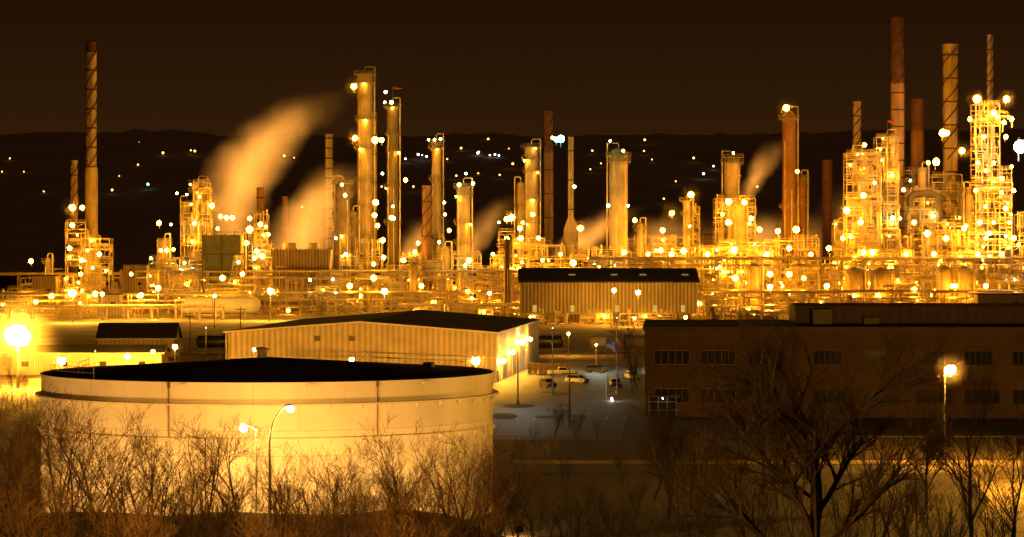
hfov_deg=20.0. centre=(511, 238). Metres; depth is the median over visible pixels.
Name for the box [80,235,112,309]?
process structure
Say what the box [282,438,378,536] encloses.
bare tree
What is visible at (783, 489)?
bare tree
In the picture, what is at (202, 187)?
process structure
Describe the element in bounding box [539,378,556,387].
parked car
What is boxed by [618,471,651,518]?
bare tree
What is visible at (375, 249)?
process structure
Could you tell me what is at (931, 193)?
flue duct
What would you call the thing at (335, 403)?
storage tank
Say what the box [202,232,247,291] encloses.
hopper building
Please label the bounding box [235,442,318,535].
bare tree
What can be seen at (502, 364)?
roller door
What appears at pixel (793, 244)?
process structure
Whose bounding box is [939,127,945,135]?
process lamp
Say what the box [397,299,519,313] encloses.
pipe rack
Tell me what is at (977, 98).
process lamp
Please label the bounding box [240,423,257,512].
street lamp
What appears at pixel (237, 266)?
process structure
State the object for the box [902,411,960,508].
bare tree
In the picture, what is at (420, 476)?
bare tree
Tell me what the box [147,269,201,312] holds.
process structure
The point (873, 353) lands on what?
window
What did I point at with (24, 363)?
window
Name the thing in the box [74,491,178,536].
bare tree
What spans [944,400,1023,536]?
bare tree
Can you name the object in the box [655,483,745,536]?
bush
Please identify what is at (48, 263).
distillation column
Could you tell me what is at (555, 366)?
pallet stack
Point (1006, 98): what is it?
process lamp
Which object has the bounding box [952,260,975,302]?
distillation column
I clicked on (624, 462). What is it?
verge
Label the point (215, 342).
rail tank car
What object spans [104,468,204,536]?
bare tree
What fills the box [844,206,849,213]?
process lamp
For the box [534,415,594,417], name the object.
traffic island
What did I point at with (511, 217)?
process lamp
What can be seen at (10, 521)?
bare tree
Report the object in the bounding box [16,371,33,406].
bare tree
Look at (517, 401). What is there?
street lamp
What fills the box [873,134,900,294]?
process structure
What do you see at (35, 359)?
building
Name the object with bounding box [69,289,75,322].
street lamp
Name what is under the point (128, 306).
pipe rack
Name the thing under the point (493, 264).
process structure
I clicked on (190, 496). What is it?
bare tree
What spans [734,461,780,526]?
bare tree
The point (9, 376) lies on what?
bare tree
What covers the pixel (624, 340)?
bare tree
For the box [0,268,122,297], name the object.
pipe rack
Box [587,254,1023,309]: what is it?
pipe rack
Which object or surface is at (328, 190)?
chimney stack
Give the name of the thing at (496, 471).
bare tree
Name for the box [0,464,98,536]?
bare tree
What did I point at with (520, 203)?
distillation column
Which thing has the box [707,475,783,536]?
bare tree
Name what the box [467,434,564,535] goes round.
bare tree
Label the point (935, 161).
process lamp
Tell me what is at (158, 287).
street lamp
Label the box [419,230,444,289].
process structure
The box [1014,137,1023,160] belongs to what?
process lamp
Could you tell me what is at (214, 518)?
bare tree
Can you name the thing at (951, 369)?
street lamp
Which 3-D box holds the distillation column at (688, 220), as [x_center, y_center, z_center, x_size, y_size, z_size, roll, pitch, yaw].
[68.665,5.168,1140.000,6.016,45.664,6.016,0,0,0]
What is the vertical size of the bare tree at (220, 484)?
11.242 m
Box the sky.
[0,0,1023,137]
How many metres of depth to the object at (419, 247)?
1160.00 m
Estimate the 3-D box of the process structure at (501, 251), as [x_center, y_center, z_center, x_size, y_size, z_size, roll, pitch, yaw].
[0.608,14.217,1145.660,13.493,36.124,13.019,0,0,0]
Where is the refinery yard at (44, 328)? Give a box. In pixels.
[0,299,787,373]
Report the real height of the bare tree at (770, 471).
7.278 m
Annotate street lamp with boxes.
[58,355,65,368]
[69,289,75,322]
[156,285,159,319]
[173,344,176,361]
[205,327,206,359]
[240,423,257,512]
[268,288,272,320]
[268,404,294,511]
[382,288,386,312]
[472,356,479,366]
[516,333,519,403]
[551,326,553,394]
[567,332,569,355]
[615,316,617,394]
[944,363,955,454]
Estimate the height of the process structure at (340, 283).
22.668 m
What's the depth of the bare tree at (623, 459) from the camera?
329.64 m
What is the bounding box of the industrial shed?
[518,268,699,323]
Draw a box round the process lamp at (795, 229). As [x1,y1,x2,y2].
[793,225,798,235]
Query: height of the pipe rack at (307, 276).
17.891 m
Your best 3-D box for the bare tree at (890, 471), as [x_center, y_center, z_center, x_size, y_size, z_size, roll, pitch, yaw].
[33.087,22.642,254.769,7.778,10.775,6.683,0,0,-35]
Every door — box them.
[501,358,504,379]
[512,354,514,375]
[524,350,525,369]
[649,397,675,416]
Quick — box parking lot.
[493,365,642,438]
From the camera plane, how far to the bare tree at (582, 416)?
399.91 m
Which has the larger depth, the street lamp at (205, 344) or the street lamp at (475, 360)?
the street lamp at (205, 344)
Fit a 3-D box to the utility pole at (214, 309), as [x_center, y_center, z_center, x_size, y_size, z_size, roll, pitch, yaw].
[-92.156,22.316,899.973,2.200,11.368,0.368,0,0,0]
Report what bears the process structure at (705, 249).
on the refinery yard at (44, 328)
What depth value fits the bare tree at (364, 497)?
225.56 m
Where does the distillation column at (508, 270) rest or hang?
on the refinery yard at (44, 328)
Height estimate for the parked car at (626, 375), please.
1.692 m
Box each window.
[22,361,27,366]
[99,361,105,365]
[654,350,689,364]
[654,388,689,402]
[700,350,735,364]
[700,388,735,402]
[747,350,782,364]
[747,389,782,403]
[813,350,841,364]
[813,389,847,403]
[863,351,891,364]
[863,389,898,403]
[916,351,943,364]
[916,389,951,403]
[964,351,992,364]
[964,389,999,403]
[1012,351,1023,365]
[1012,389,1023,403]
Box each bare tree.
[0,349,15,400]
[0,363,84,513]
[0,380,12,410]
[0,387,125,536]
[0,403,119,524]
[0,413,62,536]
[0,434,103,536]
[0,461,98,536]
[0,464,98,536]
[0,467,40,536]
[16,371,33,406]
[25,389,172,513]
[37,468,135,536]
[51,398,197,536]
[55,474,159,536]
[62,466,180,536]
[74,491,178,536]
[80,468,182,536]
[103,420,213,536]
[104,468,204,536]
[126,467,233,536]
[136,477,230,536]
[144,409,280,536]
[156,494,252,536]
[171,416,259,536]
[177,464,284,536]
[179,436,272,520]
[197,468,303,536]
[227,482,339,536]
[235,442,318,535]
[235,484,325,536]
[247,477,332,536]
[262,470,367,536]
[265,449,371,536]
[271,490,356,536]
[280,445,383,536]
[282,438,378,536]
[307,472,400,536]
[320,469,421,536]
[327,441,423,534]
[336,460,449,536]
[352,414,423,532]
[352,462,461,536]
[364,437,456,536]
[367,488,463,536]
[385,477,500,536]
[390,467,482,536]
[394,417,523,536]
[403,458,524,536]
[411,422,523,522]
[449,460,519,535]
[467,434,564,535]
[491,464,546,536]
[504,454,529,490]
[506,493,566,536]
[529,422,540,443]
[543,490,614,536]
[546,488,600,536]
[547,401,573,445]
[555,454,577,487]
[567,405,585,440]
[580,477,598,507]
[587,474,648,536]
[592,420,601,441]
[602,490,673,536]
[606,313,639,386]
[611,445,638,484]
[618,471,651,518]
[622,346,641,394]
[627,311,968,536]
[632,402,707,518]
[639,422,694,500]
[646,443,693,508]
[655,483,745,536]
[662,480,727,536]
[682,416,728,508]
[687,462,725,518]
[698,420,768,504]
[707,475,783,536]
[726,380,774,491]
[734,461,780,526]
[755,466,809,536]
[759,446,783,508]
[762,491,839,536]
[806,404,859,483]
[821,466,885,536]
[827,488,911,536]
[849,437,932,536]
[858,464,928,536]
[861,452,947,536]
[888,489,963,536]
[890,345,1019,536]
[890,457,984,536]
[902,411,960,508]
[937,465,1022,536]
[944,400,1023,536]
[973,461,1023,536]
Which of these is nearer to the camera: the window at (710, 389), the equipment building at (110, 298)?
the window at (710, 389)
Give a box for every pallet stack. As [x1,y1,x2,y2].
[528,363,536,373]
[539,363,547,373]
[549,363,558,369]
[560,363,569,368]
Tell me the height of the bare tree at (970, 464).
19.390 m
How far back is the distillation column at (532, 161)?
1147.62 m
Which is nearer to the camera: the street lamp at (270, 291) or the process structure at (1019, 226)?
the street lamp at (270, 291)
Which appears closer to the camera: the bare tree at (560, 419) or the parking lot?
the bare tree at (560, 419)
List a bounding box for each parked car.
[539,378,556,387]
[547,367,574,375]
[565,374,589,383]
[585,364,607,372]
[609,378,621,387]
[624,371,639,379]
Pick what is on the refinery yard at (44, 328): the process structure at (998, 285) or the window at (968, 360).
the process structure at (998, 285)
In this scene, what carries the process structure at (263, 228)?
on the refinery yard at (44, 328)
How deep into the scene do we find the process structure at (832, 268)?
1110.07 m
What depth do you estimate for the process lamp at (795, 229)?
1119.25 m
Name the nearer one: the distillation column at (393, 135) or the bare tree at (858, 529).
the bare tree at (858, 529)
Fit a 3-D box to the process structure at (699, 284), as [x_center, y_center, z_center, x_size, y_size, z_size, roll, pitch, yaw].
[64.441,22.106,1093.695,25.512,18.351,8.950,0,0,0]
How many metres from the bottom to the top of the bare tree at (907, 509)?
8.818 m
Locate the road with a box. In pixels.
[0,465,942,472]
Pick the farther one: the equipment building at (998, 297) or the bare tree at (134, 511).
the equipment building at (998, 297)
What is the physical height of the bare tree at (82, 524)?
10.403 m
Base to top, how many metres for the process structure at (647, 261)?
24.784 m
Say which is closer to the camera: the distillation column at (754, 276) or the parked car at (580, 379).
the parked car at (580, 379)
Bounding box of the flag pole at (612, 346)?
[606,337,618,400]
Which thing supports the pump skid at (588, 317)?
on the refinery yard at (44, 328)
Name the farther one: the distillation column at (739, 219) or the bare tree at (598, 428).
the distillation column at (739, 219)
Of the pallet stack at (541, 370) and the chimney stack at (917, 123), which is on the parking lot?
the pallet stack at (541, 370)
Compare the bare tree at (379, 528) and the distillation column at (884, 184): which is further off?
the distillation column at (884, 184)
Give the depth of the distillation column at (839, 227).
1148.74 m
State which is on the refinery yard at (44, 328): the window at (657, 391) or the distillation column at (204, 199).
the distillation column at (204, 199)
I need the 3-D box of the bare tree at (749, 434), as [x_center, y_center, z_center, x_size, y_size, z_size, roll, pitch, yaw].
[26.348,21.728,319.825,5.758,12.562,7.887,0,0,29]
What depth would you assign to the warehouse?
563.84 m
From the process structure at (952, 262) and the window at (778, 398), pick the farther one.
the process structure at (952, 262)
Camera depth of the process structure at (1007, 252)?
1107.39 m
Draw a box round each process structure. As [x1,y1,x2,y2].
[0,289,53,313]
[7,273,66,310]
[64,219,88,309]
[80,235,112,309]
[83,261,101,309]
[110,269,122,291]
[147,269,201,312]
[149,253,205,309]
[150,257,174,297]
[178,202,196,302]
[191,178,212,291]
[206,277,256,296]
[232,260,246,287]
[243,231,273,309]
[253,210,269,297]
[257,276,303,312]
[269,266,273,298]
[301,273,358,312]
[331,273,343,304]
[339,254,362,309]
[354,238,383,309]
[355,271,407,312]
[380,262,403,308]
[399,252,422,308]
[403,287,461,308]
[407,256,443,308]
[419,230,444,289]
[436,250,481,302]
[456,273,519,310]
[475,254,517,310]
[496,228,530,297]
[513,235,561,287]
[554,243,588,267]
[585,245,640,267]
[589,255,605,267]
[626,255,671,267]
[628,234,652,263]
[649,235,677,266]
[669,203,701,294]
[669,244,727,307]
[694,238,714,286]
[698,273,715,310]
[700,265,746,312]
[704,295,755,314]
[711,194,756,286]
[717,239,780,309]
[745,265,779,309]
[771,234,819,306]
[772,265,819,313]
[776,218,796,284]
[792,261,838,301]
[793,292,842,302]
[808,260,839,283]
[817,270,843,302]
[831,218,850,288]
[840,295,914,302]
[843,149,882,284]
[850,234,914,302]
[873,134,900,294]
[886,262,935,302]
[904,167,914,262]
[904,206,917,294]
[906,185,938,302]
[917,219,969,302]
[926,261,977,302]
[929,170,962,301]
[947,231,977,299]
[958,218,977,250]
[965,249,1023,289]
[969,101,1012,287]
[975,269,1023,289]
[1000,211,1023,289]
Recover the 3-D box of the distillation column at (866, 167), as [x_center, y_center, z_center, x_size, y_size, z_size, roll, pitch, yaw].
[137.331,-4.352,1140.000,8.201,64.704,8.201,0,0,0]
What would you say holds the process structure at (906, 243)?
on the refinery yard at (44, 328)
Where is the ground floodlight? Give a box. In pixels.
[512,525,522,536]
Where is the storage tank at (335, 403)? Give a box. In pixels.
[35,347,498,518]
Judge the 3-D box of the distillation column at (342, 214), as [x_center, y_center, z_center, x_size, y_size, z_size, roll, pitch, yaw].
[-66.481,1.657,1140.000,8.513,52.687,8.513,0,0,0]
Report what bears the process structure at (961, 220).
on the refinery yard at (44, 328)
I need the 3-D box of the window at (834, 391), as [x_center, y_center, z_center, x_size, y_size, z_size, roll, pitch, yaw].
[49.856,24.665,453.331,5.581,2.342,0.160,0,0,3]
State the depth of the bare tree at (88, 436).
248.25 m
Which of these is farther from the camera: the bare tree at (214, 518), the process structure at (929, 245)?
the process structure at (929, 245)
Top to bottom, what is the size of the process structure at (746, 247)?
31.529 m
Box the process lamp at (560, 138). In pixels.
[558,133,563,141]
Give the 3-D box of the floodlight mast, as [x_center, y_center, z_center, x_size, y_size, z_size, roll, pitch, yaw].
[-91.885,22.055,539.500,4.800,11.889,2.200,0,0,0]
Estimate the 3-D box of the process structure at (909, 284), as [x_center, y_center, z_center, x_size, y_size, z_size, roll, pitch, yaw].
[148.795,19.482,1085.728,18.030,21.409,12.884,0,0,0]
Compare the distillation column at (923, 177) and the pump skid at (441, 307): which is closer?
the pump skid at (441, 307)
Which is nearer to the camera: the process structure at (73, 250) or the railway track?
the railway track
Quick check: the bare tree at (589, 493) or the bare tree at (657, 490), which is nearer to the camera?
the bare tree at (589, 493)
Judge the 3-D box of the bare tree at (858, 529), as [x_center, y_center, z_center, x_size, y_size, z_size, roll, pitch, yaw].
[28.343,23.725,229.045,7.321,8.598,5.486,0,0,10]
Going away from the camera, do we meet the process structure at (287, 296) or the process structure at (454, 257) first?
the process structure at (287, 296)
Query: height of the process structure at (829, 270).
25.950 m
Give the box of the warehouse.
[223,310,541,382]
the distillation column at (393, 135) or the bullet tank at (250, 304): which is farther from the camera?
the distillation column at (393, 135)
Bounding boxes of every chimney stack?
[70,160,78,299]
[82,42,100,297]
[256,187,263,288]
[282,197,287,246]
[325,134,332,283]
[372,112,376,303]
[421,185,432,302]
[543,111,553,266]
[564,137,577,266]
[822,160,832,288]
[852,99,861,221]
[889,17,905,302]
[910,97,924,263]
[941,44,959,284]
[986,34,993,270]
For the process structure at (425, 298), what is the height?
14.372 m
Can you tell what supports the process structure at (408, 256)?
on the refinery yard at (44, 328)
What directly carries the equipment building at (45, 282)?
on the refinery yard at (44, 328)
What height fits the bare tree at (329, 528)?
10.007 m
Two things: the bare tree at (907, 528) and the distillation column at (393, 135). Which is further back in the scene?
the distillation column at (393, 135)
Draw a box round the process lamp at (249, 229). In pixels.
[247,225,252,232]
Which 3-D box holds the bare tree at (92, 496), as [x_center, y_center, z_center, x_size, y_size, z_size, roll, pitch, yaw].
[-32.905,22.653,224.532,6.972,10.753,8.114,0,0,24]
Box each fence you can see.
[170,353,225,361]
[493,436,1022,449]
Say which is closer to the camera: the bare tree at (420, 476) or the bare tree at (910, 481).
the bare tree at (420, 476)
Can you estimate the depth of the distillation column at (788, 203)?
1147.89 m
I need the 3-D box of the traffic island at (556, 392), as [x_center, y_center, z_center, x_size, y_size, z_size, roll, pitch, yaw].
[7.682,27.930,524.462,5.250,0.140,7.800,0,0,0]
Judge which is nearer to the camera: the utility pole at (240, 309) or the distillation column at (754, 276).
the utility pole at (240, 309)
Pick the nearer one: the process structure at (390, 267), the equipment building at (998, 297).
the equipment building at (998, 297)
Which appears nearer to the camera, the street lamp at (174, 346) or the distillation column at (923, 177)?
the street lamp at (174, 346)
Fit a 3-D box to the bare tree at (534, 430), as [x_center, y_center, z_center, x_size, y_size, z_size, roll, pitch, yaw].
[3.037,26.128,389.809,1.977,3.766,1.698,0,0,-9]
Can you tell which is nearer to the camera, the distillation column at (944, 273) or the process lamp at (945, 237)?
the distillation column at (944, 273)
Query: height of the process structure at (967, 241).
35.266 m
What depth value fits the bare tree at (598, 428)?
400.13 m
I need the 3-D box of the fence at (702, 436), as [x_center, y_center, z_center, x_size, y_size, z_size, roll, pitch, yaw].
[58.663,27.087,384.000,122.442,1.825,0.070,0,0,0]
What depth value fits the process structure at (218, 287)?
1085.76 m
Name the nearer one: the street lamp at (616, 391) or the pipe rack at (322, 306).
the street lamp at (616, 391)
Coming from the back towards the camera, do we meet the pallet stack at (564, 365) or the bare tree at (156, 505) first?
the pallet stack at (564, 365)
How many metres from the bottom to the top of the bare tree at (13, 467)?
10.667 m
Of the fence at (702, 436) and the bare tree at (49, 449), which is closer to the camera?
the bare tree at (49, 449)
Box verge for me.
[513,460,1021,463]
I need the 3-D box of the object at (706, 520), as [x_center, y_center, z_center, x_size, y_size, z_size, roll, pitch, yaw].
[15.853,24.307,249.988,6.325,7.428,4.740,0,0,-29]
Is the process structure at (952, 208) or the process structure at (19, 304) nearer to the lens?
the process structure at (19, 304)
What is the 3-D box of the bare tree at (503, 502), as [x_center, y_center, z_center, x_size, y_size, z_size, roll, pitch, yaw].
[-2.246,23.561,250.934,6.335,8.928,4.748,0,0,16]
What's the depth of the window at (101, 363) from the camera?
595.91 m
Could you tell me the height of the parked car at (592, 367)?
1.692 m
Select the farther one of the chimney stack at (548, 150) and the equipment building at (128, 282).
the chimney stack at (548, 150)
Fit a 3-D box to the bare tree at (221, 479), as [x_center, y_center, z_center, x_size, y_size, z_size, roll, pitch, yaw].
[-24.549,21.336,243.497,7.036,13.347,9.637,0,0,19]
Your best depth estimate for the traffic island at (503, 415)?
456.53 m
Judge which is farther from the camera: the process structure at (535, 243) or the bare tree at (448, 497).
the process structure at (535, 243)
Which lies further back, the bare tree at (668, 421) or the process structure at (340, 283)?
the process structure at (340, 283)
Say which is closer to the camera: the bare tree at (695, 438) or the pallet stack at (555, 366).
the bare tree at (695, 438)
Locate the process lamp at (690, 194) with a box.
[688,190,693,200]
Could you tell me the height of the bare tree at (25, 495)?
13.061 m
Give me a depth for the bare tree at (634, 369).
520.06 m
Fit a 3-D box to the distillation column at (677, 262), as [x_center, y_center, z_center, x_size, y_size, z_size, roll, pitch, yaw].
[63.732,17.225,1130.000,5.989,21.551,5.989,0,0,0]
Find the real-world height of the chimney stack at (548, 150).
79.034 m
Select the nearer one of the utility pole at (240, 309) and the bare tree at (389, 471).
the bare tree at (389, 471)
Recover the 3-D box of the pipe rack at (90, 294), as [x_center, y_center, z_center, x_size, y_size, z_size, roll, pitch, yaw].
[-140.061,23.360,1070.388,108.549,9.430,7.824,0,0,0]
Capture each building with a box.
[0,345,171,374]
[31,275,59,310]
[95,323,182,356]
[96,293,123,315]
[122,264,148,310]
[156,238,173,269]
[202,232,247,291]
[643,303,1023,417]
[701,234,748,273]
[973,293,1023,302]
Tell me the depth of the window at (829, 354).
453.35 m
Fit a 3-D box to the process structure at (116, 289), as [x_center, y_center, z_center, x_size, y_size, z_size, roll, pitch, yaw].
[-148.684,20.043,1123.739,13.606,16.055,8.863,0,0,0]
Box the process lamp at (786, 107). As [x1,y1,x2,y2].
[783,103,788,110]
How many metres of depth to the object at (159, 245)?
1140.00 m
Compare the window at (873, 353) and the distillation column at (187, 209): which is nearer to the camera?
the window at (873, 353)
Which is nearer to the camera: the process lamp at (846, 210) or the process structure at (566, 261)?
the process lamp at (846, 210)
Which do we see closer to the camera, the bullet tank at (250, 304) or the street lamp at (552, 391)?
the street lamp at (552, 391)
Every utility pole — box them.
[185,315,194,353]
[211,292,214,328]
[235,307,244,328]
[562,369,576,426]
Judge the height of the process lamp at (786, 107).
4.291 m
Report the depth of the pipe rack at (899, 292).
1059.94 m
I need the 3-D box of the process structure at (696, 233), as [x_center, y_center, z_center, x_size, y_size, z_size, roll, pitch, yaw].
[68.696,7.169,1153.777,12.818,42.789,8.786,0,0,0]
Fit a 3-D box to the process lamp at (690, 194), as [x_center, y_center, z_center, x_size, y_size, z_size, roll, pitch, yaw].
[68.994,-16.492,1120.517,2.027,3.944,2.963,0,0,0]
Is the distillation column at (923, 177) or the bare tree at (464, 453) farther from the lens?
the distillation column at (923, 177)
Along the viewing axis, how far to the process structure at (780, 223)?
1163.11 m
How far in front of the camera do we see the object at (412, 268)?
1070.70 m
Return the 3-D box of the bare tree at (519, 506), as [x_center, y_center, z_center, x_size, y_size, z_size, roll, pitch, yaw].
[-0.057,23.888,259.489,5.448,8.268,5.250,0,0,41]
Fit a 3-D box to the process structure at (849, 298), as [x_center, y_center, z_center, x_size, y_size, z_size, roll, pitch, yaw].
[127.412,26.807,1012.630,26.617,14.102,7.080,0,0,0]
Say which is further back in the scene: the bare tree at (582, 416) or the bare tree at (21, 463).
the bare tree at (582, 416)
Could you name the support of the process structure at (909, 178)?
on the refinery yard at (44, 328)
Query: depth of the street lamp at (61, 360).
574.49 m
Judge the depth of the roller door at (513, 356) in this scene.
593.30 m
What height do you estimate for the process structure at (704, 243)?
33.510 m
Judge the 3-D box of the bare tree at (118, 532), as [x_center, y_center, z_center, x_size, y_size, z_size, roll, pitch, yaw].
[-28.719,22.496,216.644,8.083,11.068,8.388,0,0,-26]
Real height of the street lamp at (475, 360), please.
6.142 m
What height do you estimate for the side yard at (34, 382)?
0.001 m
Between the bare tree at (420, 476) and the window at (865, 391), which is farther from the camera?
the window at (865, 391)
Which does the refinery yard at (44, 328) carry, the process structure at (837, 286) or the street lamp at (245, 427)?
the process structure at (837, 286)
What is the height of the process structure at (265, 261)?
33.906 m
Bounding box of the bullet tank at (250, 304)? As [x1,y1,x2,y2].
[181,291,259,316]
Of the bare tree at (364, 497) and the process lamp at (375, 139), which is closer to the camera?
the bare tree at (364, 497)
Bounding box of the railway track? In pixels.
[180,352,644,353]
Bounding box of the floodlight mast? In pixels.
[5,325,29,388]
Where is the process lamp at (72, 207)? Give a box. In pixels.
[69,203,74,210]
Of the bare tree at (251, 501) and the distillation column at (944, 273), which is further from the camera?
the distillation column at (944, 273)
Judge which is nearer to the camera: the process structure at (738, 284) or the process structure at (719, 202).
the process structure at (738, 284)
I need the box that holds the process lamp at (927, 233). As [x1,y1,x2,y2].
[924,229,929,239]
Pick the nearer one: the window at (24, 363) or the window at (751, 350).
the window at (751, 350)
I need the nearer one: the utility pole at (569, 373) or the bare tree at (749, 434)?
the bare tree at (749, 434)
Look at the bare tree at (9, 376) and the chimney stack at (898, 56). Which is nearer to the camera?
the bare tree at (9, 376)
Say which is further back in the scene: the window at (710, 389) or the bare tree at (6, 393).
the bare tree at (6, 393)
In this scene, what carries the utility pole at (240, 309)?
on the refinery yard at (44, 328)
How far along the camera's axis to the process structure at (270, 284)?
1124.83 m
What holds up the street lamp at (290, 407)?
on the ground at (590, 449)
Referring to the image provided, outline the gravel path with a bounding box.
[921,461,1023,536]
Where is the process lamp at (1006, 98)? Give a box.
[1004,95,1008,105]
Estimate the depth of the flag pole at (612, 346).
504.96 m
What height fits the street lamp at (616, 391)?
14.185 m
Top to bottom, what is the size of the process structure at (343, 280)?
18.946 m
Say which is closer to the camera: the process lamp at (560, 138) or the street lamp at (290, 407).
the street lamp at (290, 407)
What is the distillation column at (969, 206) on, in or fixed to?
on the refinery yard at (44, 328)
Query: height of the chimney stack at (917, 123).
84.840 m
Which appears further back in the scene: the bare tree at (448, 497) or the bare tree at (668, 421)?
the bare tree at (668, 421)
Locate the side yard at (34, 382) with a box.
[0,375,40,431]
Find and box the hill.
[0,128,1023,272]
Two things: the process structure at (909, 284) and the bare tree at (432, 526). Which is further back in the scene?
the process structure at (909, 284)
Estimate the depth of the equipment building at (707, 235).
1170.00 m
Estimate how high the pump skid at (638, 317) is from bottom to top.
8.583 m
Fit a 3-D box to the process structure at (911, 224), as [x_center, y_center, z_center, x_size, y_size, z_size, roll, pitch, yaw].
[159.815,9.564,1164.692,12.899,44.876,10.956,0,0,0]
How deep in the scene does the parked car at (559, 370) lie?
589.11 m
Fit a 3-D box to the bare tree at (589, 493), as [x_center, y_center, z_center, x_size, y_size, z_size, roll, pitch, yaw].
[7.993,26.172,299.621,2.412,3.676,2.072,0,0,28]
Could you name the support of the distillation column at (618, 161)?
on the refinery yard at (44, 328)
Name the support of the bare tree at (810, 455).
on the ground at (590, 449)
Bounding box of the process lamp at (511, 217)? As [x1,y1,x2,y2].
[509,213,514,223]
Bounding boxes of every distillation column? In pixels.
[41,253,53,274]
[158,233,171,291]
[179,195,192,284]
[188,175,208,284]
[332,175,353,308]
[350,205,360,304]
[354,66,375,308]
[383,97,401,308]
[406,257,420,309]
[428,133,444,294]
[437,241,452,302]
[453,177,473,298]
[500,233,513,310]
[514,176,524,267]
[521,138,541,267]
[606,142,630,267]
[633,217,646,267]
[668,255,682,267]
[679,194,694,267]
[721,150,743,303]
[730,195,748,274]
[743,257,764,309]
[779,106,798,301]
[796,170,808,270]
[832,217,844,272]
[840,261,868,302]
[851,145,871,263]
[868,261,895,302]
[878,129,897,249]
[914,162,929,299]
[932,260,955,302]
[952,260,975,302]
[962,181,976,256]
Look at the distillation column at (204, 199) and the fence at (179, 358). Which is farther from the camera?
the distillation column at (204, 199)
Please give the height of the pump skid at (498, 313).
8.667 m
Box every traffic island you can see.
[493,413,516,418]
[502,404,533,407]
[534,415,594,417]
[540,391,568,393]
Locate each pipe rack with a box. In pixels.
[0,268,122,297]
[0,289,279,313]
[0,299,223,319]
[135,265,517,311]
[254,287,519,314]
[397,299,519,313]
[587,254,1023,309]
[698,285,1023,314]
[730,304,788,319]
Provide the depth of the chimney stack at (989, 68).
1168.82 m
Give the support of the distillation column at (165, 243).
on the refinery yard at (44, 328)
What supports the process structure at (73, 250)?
on the refinery yard at (44, 328)
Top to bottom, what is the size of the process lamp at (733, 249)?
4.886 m
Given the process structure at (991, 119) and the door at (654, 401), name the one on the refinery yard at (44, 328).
the process structure at (991, 119)
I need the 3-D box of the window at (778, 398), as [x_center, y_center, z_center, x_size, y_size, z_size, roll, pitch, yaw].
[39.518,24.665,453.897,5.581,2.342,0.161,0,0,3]
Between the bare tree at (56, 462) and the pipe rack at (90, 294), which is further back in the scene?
the pipe rack at (90, 294)
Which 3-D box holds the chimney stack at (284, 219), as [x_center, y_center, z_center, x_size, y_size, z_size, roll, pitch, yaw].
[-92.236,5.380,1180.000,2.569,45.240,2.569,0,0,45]
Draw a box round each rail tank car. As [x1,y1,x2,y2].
[192,333,226,351]
[539,335,566,351]
[586,333,644,351]
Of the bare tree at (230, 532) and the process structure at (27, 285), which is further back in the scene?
the process structure at (27, 285)
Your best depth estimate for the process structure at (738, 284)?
1081.84 m
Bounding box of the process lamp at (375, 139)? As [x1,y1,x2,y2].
[372,135,377,146]
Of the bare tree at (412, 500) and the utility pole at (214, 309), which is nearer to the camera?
the bare tree at (412, 500)
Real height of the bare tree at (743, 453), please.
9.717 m
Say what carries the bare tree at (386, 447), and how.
on the ground at (590, 449)
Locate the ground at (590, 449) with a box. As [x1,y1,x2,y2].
[0,273,1023,536]
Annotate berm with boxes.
[0,509,503,536]
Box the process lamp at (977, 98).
[974,94,980,102]
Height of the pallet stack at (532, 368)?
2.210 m
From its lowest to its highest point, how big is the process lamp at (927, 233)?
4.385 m
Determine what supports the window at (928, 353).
in the office building at (840, 328)
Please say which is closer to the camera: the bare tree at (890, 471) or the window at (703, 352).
the bare tree at (890, 471)
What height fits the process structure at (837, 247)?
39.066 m
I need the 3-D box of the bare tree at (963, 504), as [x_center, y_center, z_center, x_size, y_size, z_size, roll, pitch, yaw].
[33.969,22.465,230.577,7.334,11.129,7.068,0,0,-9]
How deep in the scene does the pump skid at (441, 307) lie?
989.85 m
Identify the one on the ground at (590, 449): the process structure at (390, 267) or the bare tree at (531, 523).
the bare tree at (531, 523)
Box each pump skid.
[413,304,468,312]
[466,304,517,316]
[520,309,565,324]
[564,309,613,324]
[617,309,677,324]
[702,307,788,319]
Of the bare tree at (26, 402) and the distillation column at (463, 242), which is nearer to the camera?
the bare tree at (26, 402)
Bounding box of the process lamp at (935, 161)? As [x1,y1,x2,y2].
[933,157,938,169]
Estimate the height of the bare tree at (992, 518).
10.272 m
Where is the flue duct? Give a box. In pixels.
[907,190,942,262]
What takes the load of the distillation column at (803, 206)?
on the refinery yard at (44, 328)
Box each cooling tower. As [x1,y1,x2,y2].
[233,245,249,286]
[271,243,332,310]
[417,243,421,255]
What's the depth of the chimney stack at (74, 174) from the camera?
1153.75 m
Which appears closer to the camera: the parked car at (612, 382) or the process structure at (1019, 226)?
the parked car at (612, 382)
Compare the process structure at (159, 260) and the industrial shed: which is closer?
the industrial shed
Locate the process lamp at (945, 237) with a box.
[943,234,948,243]
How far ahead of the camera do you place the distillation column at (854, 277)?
1068.96 m
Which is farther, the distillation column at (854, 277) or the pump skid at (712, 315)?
the distillation column at (854, 277)
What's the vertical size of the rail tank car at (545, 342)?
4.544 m
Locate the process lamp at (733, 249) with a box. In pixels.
[731,245,736,256]

